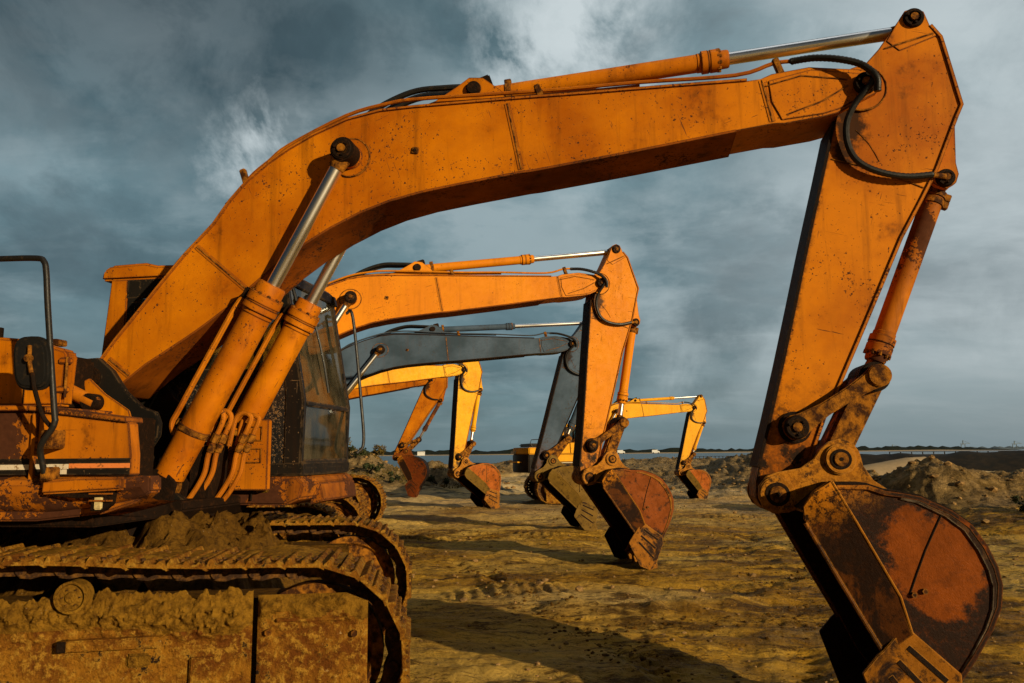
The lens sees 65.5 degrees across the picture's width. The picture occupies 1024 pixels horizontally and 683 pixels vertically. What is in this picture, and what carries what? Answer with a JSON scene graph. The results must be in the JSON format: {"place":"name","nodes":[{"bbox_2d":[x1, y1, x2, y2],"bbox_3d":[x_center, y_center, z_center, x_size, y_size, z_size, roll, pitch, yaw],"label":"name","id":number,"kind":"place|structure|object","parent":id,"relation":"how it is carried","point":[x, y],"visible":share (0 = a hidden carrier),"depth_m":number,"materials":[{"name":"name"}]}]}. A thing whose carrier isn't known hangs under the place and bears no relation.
{"place":"outdoors","nodes":[
{"label":"outdoors","id":0,"kind":"place"},
{"bbox_2d":[0,0,1023,451],"label":"sky","id":1,"kind":"structure","parent":0,"point":[127,127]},
{"bbox_2d":[377,450,968,455],"bbox_3d":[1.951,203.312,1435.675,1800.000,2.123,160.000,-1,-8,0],"label":"shore beach","id":2,"kind":"structure","parent":0,"point":[700,452],"depth_m":1392.34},
{"bbox_2d":[417,451,424,455],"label":"shore building","id":3,"kind":"structure","parent":2,"relation":"on","point":[420,453],"depth_m":1381.60,"materials":[{"name":"white paint"}]},
{"bbox_2d":[347,450,1023,682],"bbox_3d":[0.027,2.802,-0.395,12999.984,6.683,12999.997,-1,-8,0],"label":"ground","id":4,"kind":"structure","parent":0,"point":[439,626],"depth_m":9.60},
{"bbox_2d":[1,244,673,569],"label":"excavator","id":5,"kind":"object","parent":4,"relation":"on","point":[635,507],"visible":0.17,"depth_m":11.62,"materials":[{"name":"orange paint"}]},
{"bbox_2d":[348,444,368,457],"bbox_3d":[-7.051,4.827,34.850,1.579,0.666,1.127,-1,-8,0],"label":"bush","id":6,"kind":"object","parent":4,"relation":"on","point":[351,449],"visible":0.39,"depth_m":34.72,"materials":[{"name":"green plant"}]},
{"bbox_2d":[358,444,386,455],"bbox_3d":[-6.359,4.918,35.869,1.492,0.658,0.720,-3,-8,15],"label":"bush","id":7,"kind":"object","parent":4,"relation":"on","point":[380,450],"visible":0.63,"depth_m":35.71,"materials":[{"name":"green plant"}]},
{"bbox_2d":[363,462,384,472],"bbox_3d":[-6.089,5.323,33.455,1.514,0.556,0.951,-6,-9,32],"label":"bush","id":8,"kind":"object","parent":4,"relation":"on","point":[368,466],"visible":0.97,"depth_m":33.25,"materials":[{"name":"green plant"}]},
{"bbox_2d":[387,471,404,482],"bbox_3d":[-4.448,5.615,32.995,1.444,0.548,1.275,6,-10,-40],"label":"bush","id":9,"kind":"object","parent":4,"relation":"on","point":[392,479],"visible":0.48,"depth_m":32.87,"materials":[{"name":"green plant"}]},
{"bbox_2d":[345,377,447,496],"bbox_3d":[-6.688,3.348,29.291,8.635,4.932,3.425,0,-8,-1],"label":"excavator","id":10,"kind":"object","parent":4,"relation":"on","point":[415,470],"visible":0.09,"depth_m":29.26,"materials":[{"name":"orange paint"}]},
{"bbox_2d":[349,447,463,487],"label":"dry grass","id":11,"kind":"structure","parent":4,"relation":"on","point":[403,478],"depth_m":33.58,"materials":[{"name":"plant"}]},
{"bbox_2d":[353,361,500,508],"bbox_3d":[-4.569,2.401,22.169,9.083,4.860,3.283,2,-8,-20],"label":"excavator","id":12,"kind":"object","parent":4,"relation":"on","point":[481,482],"visible":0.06,"depth_m":23.57,"materials":[{"name":"yellow paint"}]},
{"bbox_2d":[426,474,449,484],"bbox_3d":[-3.157,5.779,33.185,1.056,0.518,1.490,2,-8,-17],"label":"bush","id":13,"kind":"object","parent":4,"relation":"on","point":[430,478],"visible":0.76,"depth_m":32.68,"materials":[{"name":"green plant"}]},
{"bbox_2d":[322,321,597,531],"bbox_3d":[-2.883,1.681,16.251,9.708,4.644,3.539,0,-8,-2],"label":"excavator","id":14,"kind":"object","parent":4,"relation":"on","point":[428,345],"visible":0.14,"depth_m":17.01,"materials":[{"name":"grey paint"}]},
{"bbox_2d":[0,8,1002,682],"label":"excavator","id":15,"kind":"object","parent":4,"relation":"on","point":[146,458],"visible":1,"depth_m":5.13,"materials":[{"name":"orange paint"}]},
{"bbox_2d":[509,394,710,503],"bbox_3d":[3.452,3.742,27.518,7.015,3.841,2.942,1,-8,-10],"label":"excavator","id":16,"kind":"object","parent":4,"relation":"on","point":[696,483],"visible":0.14,"depth_m":27.76,"materials":[{"name":"yellow paint"}]},
{"bbox_2d":[350,450,1023,522],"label":"rubble","id":17,"kind":"object","parent":4,"relation":"on","point":[991,488],"visible":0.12,"depth_m":20.19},
{"bbox_2d":[367,445,1018,454],"bbox_3d":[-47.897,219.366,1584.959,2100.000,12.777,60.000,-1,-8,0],"label":"shore woods","id":18,"kind":"object","parent":4,"relation":"on","point":[509,451],"visible":0.16,"depth_m":1572.45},
{"bbox_2d":[393,505,1006,682],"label":"crumbled clay","id":19,"kind":"structure","parent":4,"relation":"on","point":[647,641],"depth_m":7.85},
{"bbox_2d":[380,488,1023,682],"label":"pebbles","id":20,"kind":"object","parent":4,"relation":"on","point":[537,663],"visible":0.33,"depth_m":7.38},
{"bbox_2d":[390,462,1023,638],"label":"clods","id":21,"kind":"object","parent":4,"relation":"on","point":[579,588],"visible":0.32,"depth_m":10.16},
{"bbox_2d":[860,450,1023,471],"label":"dark embankment","id":22,"kind":"structure","parent":4,"relation":"on","point":[1008,461],"depth_m":54.44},
{"bbox_2d":[1010,495,1023,511],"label":"bush","id":23,"kind":"object","parent":4,"relation":"on","point":[1016,498],"visible":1,"depth_m":16.62,"materials":[{"name":"green plant"}]},
{"bbox_2d":[379,449,1023,467],"bbox_3d":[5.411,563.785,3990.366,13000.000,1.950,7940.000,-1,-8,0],"label":"sea","id":24,"kind":"structure","parent":0,"point":[490,459],"depth_m":569.08,"materials":[{"name":"blue liquid"}]},
{"bbox_2d":[889,450,1023,454],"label":"jetty","id":25,"kind":"object","parent":24,"relation":"in","point":[939,451],"visible":0.13,"depth_m":97.85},
{"bbox_2d":[863,457,925,474],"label":"sand dune","id":26,"kind":"structure","parent":0,"point":[884,467],"depth_m":40.70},
{"bbox_2d":[973,446,1023,448],"bbox_3d":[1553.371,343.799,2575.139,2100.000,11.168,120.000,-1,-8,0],"label":"harbour land","id":27,"kind":"structure","parent":0,"point":[1008,447],"depth_m":2556.16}
]}

